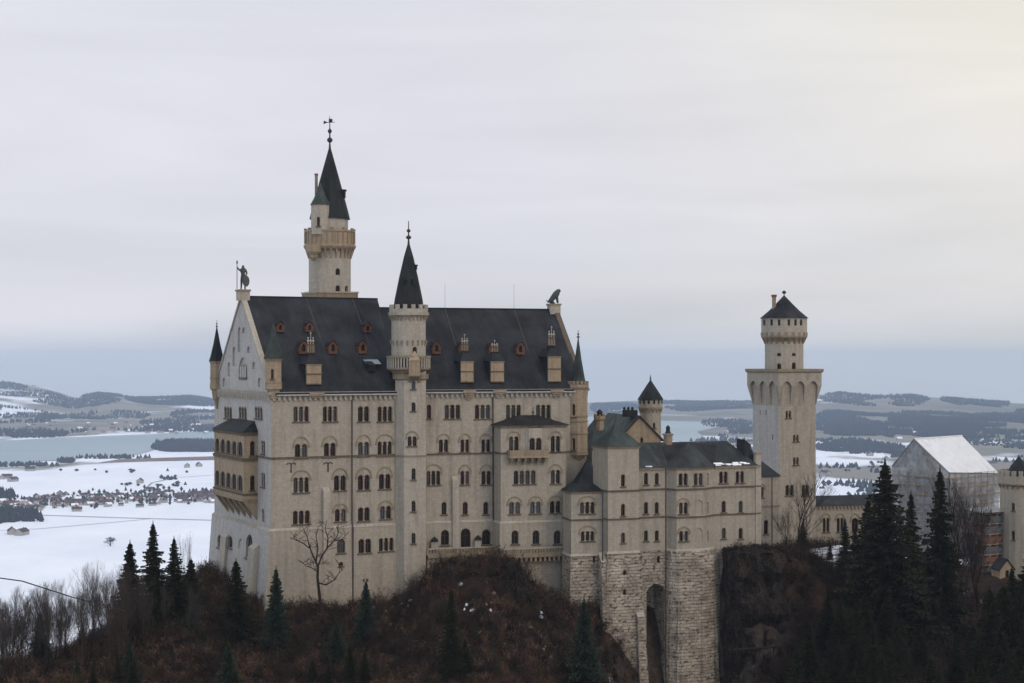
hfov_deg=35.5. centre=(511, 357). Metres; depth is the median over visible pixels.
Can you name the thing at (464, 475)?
window
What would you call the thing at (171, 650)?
spruce tree
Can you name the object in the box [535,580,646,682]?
undergrowth
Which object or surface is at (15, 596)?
bare tree
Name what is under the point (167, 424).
hills
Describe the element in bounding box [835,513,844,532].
window
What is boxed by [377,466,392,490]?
window
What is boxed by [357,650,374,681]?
spruce tree
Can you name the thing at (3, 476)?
village house
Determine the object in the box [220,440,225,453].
window
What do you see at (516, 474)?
window
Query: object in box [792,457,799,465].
window
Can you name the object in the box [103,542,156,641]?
spruce tree
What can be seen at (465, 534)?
door
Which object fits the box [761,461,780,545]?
court house
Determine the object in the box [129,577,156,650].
bare tree
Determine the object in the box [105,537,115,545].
lone tree
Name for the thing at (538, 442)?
window
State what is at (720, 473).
window
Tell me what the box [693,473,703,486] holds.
window
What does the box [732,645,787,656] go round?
retaining beam
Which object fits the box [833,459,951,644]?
spruce tree
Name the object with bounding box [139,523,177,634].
spruce tree
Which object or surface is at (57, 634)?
bare tree
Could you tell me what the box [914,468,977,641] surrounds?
spruce tree
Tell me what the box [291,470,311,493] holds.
window
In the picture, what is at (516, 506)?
window
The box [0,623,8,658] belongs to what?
bare tree
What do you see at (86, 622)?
bare tree
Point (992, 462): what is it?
village house
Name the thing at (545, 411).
window
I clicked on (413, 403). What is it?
window
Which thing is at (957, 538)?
bare tree
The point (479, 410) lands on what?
window
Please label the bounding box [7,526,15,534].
village house
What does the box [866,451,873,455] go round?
village house
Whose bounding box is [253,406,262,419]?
window
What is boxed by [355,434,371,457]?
window
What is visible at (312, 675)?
spruce tree
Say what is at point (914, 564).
spruce tree
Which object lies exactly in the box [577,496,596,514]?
window
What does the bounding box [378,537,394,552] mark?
window
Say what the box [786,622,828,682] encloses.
spruce tree
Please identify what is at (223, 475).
window
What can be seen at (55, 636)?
bare tree
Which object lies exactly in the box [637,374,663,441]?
round turret
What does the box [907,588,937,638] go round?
spruce tree
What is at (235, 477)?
window
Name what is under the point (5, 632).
bare tree
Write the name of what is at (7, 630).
bare tree
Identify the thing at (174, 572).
spruce tree
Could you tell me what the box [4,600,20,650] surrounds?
bare tree
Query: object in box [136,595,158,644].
bare tree
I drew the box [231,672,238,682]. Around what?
spruce tree
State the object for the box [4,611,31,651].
bare tree
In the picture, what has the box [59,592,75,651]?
bare tree
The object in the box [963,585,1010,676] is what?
spruce tree
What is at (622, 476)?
window
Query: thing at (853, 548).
spruce tree
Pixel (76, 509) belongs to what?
village house
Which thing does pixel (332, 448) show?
window
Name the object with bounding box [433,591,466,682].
spruce tree
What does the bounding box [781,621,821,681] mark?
spruce tree
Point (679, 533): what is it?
window
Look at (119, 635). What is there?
bare tree
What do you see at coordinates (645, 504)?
window
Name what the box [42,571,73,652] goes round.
bare tree
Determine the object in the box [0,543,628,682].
undergrowth
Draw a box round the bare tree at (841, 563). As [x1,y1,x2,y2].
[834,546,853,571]
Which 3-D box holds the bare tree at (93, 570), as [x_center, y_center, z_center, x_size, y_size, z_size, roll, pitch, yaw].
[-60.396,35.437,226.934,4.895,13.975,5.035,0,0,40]
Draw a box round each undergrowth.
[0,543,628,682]
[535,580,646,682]
[718,535,998,682]
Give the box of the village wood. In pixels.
[0,486,43,523]
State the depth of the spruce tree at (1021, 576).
295.36 m
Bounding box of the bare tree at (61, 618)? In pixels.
[57,600,69,647]
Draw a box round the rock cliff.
[720,544,791,682]
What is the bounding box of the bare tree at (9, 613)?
[0,590,20,657]
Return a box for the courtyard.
[814,545,852,569]
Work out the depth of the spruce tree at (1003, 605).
246.98 m
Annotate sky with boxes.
[0,0,1023,403]
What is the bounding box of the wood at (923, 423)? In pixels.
[816,391,1023,439]
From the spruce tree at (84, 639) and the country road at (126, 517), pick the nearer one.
the spruce tree at (84, 639)
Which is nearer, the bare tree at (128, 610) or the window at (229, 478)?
the bare tree at (128, 610)
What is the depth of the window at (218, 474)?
267.94 m
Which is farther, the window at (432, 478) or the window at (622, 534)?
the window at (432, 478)
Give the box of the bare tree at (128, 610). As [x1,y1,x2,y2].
[116,580,138,645]
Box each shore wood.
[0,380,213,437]
[0,453,150,466]
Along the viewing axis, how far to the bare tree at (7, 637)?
228.49 m
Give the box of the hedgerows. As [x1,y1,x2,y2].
[59,438,1023,494]
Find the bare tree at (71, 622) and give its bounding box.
[52,589,76,649]
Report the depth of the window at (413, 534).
258.25 m
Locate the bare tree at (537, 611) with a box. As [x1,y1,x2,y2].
[533,603,545,621]
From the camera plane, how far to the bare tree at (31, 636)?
213.69 m
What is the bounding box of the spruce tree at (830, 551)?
[827,544,833,559]
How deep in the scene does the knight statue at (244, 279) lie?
263.52 m
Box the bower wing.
[561,418,761,682]
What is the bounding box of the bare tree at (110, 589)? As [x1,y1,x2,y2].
[89,567,130,657]
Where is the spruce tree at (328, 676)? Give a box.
[320,663,334,682]
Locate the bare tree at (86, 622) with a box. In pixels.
[71,588,94,646]
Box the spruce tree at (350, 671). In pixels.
[337,647,364,682]
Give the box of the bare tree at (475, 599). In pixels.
[471,584,494,616]
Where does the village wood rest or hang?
on the valley floor
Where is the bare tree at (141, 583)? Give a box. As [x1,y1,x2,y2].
[131,572,155,651]
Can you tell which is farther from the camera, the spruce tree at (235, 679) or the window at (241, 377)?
the window at (241, 377)
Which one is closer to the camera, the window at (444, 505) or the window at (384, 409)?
the window at (384, 409)
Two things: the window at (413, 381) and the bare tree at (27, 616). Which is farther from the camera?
the window at (413, 381)
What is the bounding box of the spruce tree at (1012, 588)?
[1006,567,1018,617]
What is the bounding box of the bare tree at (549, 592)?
[546,586,553,608]
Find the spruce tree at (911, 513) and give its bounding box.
[901,493,926,586]
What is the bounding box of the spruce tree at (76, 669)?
[72,659,83,681]
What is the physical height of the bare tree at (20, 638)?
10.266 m
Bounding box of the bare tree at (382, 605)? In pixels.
[378,600,386,615]
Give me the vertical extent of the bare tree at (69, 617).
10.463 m
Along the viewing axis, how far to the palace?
262.16 m
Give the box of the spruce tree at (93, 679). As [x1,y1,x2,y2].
[86,666,98,682]
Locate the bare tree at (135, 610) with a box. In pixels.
[129,585,143,645]
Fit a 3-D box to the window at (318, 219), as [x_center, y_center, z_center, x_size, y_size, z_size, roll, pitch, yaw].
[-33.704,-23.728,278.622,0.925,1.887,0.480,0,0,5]
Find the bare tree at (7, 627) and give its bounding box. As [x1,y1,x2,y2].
[0,604,18,655]
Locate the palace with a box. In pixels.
[208,289,589,610]
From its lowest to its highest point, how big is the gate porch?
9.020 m
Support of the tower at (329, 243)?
on the palace
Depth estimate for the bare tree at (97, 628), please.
221.94 m
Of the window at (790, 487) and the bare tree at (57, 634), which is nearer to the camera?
the bare tree at (57, 634)
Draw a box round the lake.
[0,414,733,464]
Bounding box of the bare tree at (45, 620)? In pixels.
[33,602,54,664]
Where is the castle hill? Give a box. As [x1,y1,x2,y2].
[0,546,1021,682]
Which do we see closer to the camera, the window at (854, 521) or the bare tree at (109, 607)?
the bare tree at (109, 607)
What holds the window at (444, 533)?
in the palace
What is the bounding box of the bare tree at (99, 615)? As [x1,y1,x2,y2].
[88,593,105,640]
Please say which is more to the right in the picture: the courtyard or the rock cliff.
the courtyard
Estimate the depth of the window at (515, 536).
262.12 m
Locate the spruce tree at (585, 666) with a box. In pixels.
[562,598,607,682]
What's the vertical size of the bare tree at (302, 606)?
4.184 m
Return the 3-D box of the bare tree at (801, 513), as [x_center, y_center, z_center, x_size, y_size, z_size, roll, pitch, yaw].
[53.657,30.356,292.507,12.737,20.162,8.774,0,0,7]
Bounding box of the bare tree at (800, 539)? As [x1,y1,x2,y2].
[793,527,810,547]
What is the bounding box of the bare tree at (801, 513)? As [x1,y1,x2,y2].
[772,472,839,545]
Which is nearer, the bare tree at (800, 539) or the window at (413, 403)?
the window at (413, 403)
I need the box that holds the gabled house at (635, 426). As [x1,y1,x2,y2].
[604,407,663,550]
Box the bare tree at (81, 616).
[71,587,95,657]
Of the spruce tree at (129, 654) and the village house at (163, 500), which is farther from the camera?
the village house at (163, 500)
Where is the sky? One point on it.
(670, 168)
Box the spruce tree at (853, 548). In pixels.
[849,528,859,555]
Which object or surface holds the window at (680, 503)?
in the bower wing
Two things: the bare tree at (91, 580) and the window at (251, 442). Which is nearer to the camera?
the bare tree at (91, 580)
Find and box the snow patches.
[386,582,981,657]
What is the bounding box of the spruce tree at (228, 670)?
[213,641,243,682]
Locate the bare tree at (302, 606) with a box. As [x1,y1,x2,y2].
[294,602,307,623]
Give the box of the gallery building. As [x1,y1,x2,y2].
[816,495,894,545]
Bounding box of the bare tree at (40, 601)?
[19,581,51,666]
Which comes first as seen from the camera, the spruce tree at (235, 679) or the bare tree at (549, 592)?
the spruce tree at (235, 679)
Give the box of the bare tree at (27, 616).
[13,593,38,653]
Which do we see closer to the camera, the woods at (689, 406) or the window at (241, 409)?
the window at (241, 409)
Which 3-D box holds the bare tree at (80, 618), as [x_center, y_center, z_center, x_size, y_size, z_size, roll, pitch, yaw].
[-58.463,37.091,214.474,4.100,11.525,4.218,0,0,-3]
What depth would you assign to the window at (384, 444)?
258.94 m
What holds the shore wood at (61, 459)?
on the valley floor
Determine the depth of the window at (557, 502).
264.44 m
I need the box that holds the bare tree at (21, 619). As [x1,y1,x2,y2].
[10,591,40,653]
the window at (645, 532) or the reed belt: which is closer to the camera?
the window at (645, 532)
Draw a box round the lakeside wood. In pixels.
[151,437,213,451]
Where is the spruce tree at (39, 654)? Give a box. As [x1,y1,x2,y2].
[26,614,57,666]
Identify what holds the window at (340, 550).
in the palace
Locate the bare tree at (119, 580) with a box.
[108,565,130,630]
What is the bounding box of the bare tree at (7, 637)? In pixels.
[1,608,14,652]
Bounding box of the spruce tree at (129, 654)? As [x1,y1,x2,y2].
[120,641,145,682]
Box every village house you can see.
[0,474,6,478]
[7,476,18,481]
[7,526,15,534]
[14,527,29,535]
[25,466,34,470]
[31,498,42,502]
[71,506,81,511]
[94,499,104,504]
[136,477,143,482]
[148,502,156,505]
[159,497,167,502]
[181,499,190,502]
[822,470,831,474]
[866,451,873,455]
[988,461,996,464]
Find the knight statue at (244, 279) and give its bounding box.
[236,261,249,288]
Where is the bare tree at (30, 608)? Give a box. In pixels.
[13,589,39,646]
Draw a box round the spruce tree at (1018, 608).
[1003,583,1023,656]
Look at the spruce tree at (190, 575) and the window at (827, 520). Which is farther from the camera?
the window at (827, 520)
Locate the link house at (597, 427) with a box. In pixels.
[586,409,608,465]
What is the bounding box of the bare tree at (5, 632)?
[0,603,17,658]
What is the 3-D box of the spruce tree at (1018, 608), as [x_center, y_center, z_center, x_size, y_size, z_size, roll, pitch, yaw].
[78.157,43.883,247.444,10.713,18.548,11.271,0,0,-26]
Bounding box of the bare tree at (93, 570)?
[66,559,99,643]
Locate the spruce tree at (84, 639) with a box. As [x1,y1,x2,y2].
[77,632,89,648]
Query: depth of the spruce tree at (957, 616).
286.05 m
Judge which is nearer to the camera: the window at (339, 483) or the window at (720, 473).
the window at (339, 483)
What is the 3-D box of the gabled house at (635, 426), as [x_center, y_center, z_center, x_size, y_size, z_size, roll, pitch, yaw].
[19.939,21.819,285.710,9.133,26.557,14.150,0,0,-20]
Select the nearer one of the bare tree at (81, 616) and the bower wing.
the bare tree at (81, 616)
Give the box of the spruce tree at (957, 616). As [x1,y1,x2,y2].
[946,562,967,630]
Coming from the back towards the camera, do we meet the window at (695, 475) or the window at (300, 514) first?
the window at (695, 475)
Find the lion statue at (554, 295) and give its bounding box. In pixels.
[546,289,560,303]
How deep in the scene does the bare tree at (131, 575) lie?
222.82 m
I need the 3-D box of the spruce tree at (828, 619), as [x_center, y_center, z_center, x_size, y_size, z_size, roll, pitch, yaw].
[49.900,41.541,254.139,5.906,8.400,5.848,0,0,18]
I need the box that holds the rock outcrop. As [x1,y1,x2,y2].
[504,557,535,605]
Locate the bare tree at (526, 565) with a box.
[522,557,533,574]
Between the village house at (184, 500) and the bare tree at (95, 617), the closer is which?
the bare tree at (95, 617)
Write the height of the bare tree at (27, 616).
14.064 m
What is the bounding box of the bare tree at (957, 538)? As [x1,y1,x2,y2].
[930,477,991,621]
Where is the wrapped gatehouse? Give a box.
[890,435,999,552]
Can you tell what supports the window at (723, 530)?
in the bower wing
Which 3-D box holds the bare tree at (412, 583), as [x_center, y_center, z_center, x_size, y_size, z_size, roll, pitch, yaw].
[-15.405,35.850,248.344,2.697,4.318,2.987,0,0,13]
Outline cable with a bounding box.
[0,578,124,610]
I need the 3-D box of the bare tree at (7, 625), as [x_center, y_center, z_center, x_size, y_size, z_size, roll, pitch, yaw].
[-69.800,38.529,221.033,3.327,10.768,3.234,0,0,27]
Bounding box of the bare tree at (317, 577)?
[290,521,348,611]
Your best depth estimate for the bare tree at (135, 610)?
228.08 m
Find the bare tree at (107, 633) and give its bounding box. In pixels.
[97,588,128,663]
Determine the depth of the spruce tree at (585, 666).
235.40 m
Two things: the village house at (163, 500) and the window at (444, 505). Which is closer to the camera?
the window at (444, 505)
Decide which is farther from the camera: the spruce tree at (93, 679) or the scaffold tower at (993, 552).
the scaffold tower at (993, 552)
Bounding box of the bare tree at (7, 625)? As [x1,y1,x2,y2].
[0,600,15,652]
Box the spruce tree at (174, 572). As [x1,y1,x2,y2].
[161,538,196,622]
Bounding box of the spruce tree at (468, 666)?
[459,639,475,671]
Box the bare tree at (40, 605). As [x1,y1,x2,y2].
[20,583,53,646]
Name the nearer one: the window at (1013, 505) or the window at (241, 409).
the window at (241, 409)
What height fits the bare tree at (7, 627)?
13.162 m
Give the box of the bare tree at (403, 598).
[398,590,408,611]
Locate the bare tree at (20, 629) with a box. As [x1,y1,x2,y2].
[12,614,29,651]
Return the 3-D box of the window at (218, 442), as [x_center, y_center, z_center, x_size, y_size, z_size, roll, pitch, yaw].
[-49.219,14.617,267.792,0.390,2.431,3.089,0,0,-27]
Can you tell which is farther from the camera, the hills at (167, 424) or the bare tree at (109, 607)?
the hills at (167, 424)
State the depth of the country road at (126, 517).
2499.82 m
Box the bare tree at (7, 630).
[0,604,21,653]
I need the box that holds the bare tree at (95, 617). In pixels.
[77,562,109,662]
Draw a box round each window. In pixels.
[214,439,219,452]
[214,471,219,486]
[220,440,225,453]
[220,472,225,487]
[223,406,231,419]
[225,441,230,454]
[225,474,230,488]
[227,535,232,549]
[231,442,236,455]
[231,474,236,490]
[237,406,246,419]
[237,442,242,456]
[237,476,242,491]
[238,364,246,378]
[244,534,252,559]
[249,440,255,456]
[249,475,255,491]
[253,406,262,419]
[260,440,264,455]
[260,472,264,488]
[269,368,274,379]
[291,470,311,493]
[292,406,309,422]
[292,436,309,459]
[292,510,309,525]
[316,216,320,226]
[321,435,337,458]
[322,406,338,422]
[331,468,348,491]
[332,503,348,522]
[336,538,346,554]
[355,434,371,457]
[355,467,371,491]
[357,406,370,422]
[357,507,370,522]
[357,538,372,554]
[375,434,394,456]
[376,406,393,422]
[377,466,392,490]
[378,500,393,520]
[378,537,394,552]
[405,431,418,446]
[410,380,416,389]
[410,402,416,411]
[410,468,416,480]
[410,500,416,512]
[410,532,416,544]
[426,404,432,419]
[426,464,442,485]
[436,433,450,452]
[440,501,447,515]
[440,529,450,546]
[443,404,461,419]
[458,433,471,452]
[458,464,471,485]
[462,501,468,515]
[474,404,491,419]
[479,433,491,452]
[479,464,491,485]
[481,529,491,545]
[482,501,489,515]
[505,404,520,419]
[506,431,520,449]
[506,496,522,515]
[510,530,519,545]
[513,470,536,485]
[528,496,542,514]
[529,437,541,449]
[531,530,540,545]
[535,404,550,418]
[548,431,562,452]
[548,464,562,484]
[548,495,562,514]
[553,530,561,545]
[571,437,575,450]
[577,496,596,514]
[578,525,596,542]
[620,474,626,487]
[620,503,626,516]
[620,532,626,544]
[643,472,649,485]
[643,502,649,514]
[643,530,649,541]
[654,472,659,485]
[654,502,659,514]
[654,530,659,541]
[677,473,688,486]
[677,498,689,515]
[677,526,690,542]
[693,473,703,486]
[718,471,728,484]
[721,500,726,513]
[721,527,726,539]
[735,471,745,483]
[737,500,743,513]
[737,527,743,539]
[761,483,765,498]
[763,519,769,534]
[785,484,794,496]
[792,434,799,442]
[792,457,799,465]
[821,513,830,532]
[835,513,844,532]
[850,513,859,532]
[1010,502,1015,511]
[1010,530,1015,540]
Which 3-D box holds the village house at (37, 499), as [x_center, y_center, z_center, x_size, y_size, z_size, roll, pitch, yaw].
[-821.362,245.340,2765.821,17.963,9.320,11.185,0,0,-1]
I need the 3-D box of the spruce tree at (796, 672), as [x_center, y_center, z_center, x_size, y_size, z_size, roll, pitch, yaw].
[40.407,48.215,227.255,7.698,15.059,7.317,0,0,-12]
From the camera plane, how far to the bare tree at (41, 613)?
219.09 m
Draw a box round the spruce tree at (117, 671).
[110,657,123,682]
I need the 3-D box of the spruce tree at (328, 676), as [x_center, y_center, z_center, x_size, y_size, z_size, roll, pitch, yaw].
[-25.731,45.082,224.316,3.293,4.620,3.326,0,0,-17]
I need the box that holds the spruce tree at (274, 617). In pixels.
[253,568,296,653]
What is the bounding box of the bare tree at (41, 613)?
[26,591,53,641]
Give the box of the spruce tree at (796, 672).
[785,647,807,682]
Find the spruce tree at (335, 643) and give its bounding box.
[321,622,348,661]
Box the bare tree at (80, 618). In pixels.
[59,593,89,671]
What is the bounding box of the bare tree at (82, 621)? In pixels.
[75,579,93,663]
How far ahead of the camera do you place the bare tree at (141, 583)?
225.86 m
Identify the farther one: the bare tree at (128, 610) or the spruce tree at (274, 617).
the spruce tree at (274, 617)
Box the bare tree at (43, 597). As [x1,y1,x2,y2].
[32,581,56,632]
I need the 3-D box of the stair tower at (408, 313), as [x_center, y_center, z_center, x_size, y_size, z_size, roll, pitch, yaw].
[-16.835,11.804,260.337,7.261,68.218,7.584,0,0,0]
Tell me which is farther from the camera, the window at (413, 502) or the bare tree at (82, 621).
the window at (413, 502)
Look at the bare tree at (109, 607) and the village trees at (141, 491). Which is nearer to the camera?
the bare tree at (109, 607)
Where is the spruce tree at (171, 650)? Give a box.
[167,642,176,661]
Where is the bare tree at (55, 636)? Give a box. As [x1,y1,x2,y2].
[45,604,68,663]
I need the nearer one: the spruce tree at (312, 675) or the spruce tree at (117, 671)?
the spruce tree at (117, 671)
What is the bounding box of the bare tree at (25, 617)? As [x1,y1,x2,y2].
[12,599,32,655]
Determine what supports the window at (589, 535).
in the bower wing
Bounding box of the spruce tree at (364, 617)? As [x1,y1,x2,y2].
[351,582,379,644]
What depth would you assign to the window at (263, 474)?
253.31 m
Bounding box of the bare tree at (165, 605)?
[158,584,173,635]
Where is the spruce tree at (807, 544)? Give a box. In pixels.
[794,522,812,553]
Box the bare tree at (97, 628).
[88,595,106,660]
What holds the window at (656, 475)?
in the bower wing
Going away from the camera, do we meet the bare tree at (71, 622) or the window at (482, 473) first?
the bare tree at (71, 622)
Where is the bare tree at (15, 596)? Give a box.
[7,585,33,653]
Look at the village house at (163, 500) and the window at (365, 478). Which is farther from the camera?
the village house at (163, 500)
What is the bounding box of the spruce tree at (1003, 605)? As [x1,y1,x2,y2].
[970,583,1021,657]
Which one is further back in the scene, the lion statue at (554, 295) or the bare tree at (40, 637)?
the lion statue at (554, 295)
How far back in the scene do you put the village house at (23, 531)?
2251.83 m
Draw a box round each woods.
[589,399,752,450]
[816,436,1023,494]
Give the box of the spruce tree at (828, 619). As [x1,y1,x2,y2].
[813,594,836,645]
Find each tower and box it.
[301,118,358,297]
[386,221,430,594]
[745,290,823,544]
[961,506,1002,572]
[997,456,1023,578]
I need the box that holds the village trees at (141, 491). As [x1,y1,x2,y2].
[0,484,213,508]
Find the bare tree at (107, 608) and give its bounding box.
[88,576,121,666]
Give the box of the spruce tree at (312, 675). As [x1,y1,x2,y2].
[304,660,321,682]
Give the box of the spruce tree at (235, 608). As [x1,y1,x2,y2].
[208,560,260,647]
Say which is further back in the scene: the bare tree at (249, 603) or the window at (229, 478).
the window at (229, 478)
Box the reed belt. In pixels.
[99,456,213,462]
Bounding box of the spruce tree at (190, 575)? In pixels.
[179,559,212,618]
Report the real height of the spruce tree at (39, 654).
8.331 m
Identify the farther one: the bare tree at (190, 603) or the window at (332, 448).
the window at (332, 448)
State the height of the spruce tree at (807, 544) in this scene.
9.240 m
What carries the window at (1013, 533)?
in the battlement tower at (1010, 482)
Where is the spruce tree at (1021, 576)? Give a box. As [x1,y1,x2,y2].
[1017,559,1023,590]
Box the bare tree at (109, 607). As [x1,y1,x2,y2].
[97,570,116,649]
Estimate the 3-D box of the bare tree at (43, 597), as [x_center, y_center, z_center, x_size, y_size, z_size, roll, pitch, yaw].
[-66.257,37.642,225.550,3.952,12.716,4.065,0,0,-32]
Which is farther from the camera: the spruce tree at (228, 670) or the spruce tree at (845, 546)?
the spruce tree at (845, 546)
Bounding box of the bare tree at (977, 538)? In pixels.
[955,487,996,613]
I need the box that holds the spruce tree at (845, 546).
[835,533,851,571]
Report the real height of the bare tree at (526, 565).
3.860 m
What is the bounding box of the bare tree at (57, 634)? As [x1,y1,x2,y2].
[45,601,68,666]
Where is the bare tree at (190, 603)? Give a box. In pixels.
[182,586,204,646]
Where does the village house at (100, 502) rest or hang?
on the valley floor
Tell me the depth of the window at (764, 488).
296.52 m
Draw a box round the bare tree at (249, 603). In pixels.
[241,589,256,612]
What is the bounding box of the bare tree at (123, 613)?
[113,571,137,652]
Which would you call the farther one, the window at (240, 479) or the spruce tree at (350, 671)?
the window at (240, 479)
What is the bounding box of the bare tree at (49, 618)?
[31,598,63,651]
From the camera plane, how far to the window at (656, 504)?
262.44 m
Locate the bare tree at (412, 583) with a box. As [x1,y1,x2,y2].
[406,576,416,596]
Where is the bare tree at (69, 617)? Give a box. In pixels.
[55,594,80,662]
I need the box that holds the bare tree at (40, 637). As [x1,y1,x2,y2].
[26,618,54,664]
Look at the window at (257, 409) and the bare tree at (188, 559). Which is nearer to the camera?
the bare tree at (188, 559)
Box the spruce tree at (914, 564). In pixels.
[903,548,924,600]
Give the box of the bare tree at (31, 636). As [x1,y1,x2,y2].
[23,610,37,660]
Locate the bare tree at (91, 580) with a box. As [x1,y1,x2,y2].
[66,576,99,664]
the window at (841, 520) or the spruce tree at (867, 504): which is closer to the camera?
the spruce tree at (867, 504)
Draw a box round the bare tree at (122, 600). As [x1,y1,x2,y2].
[102,574,141,660]
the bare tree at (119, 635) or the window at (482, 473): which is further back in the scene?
the window at (482, 473)
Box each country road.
[0,518,149,530]
[55,515,201,519]
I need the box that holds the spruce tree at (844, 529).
[838,519,850,544]
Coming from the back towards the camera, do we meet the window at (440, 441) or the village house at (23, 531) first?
the village house at (23, 531)
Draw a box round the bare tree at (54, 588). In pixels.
[42,578,69,644]
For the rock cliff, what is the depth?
260.38 m
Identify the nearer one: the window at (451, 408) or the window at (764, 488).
the window at (451, 408)
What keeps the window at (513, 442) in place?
in the palace
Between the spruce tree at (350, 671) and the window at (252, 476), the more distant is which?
the window at (252, 476)
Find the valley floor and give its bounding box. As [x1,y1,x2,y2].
[0,384,1023,658]
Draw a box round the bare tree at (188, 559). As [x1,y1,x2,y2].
[177,532,193,578]
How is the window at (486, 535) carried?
in the palace
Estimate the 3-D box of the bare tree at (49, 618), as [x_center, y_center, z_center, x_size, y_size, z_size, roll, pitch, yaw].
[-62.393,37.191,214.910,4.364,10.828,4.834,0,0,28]
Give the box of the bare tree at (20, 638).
[10,618,29,654]
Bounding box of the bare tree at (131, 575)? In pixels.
[118,566,145,654]
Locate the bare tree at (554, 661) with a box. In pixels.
[547,649,560,674]
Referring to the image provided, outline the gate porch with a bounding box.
[990,557,1015,578]
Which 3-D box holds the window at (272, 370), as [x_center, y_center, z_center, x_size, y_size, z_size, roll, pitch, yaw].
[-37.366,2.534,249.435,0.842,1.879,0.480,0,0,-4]
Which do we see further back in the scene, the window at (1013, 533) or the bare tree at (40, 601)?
the window at (1013, 533)
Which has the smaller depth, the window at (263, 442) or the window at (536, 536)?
the window at (263, 442)
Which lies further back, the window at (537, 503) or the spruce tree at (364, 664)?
the window at (537, 503)
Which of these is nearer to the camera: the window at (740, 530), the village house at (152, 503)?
the window at (740, 530)
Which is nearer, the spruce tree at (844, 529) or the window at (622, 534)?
the window at (622, 534)
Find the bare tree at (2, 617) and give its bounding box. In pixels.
[0,599,10,649]
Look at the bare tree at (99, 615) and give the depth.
230.72 m
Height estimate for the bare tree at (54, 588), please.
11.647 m
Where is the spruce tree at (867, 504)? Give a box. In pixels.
[849,499,881,570]
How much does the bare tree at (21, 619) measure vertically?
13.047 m
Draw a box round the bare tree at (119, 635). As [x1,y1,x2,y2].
[111,598,128,658]
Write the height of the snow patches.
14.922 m
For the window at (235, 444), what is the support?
in the palace
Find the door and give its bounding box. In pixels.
[461,528,470,548]
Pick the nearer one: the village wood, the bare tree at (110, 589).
the bare tree at (110, 589)
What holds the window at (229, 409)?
in the palace
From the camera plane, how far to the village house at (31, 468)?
3535.40 m
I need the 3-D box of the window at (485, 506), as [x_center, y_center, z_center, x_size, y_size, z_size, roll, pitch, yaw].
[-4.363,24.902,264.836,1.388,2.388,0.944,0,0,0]
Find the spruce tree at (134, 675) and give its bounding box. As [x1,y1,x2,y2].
[126,656,141,682]
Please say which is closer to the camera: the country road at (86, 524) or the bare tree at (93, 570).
the bare tree at (93, 570)
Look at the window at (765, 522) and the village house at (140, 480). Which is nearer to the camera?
the window at (765, 522)
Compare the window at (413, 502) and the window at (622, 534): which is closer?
the window at (413, 502)
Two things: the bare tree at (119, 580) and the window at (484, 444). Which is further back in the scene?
the window at (484, 444)

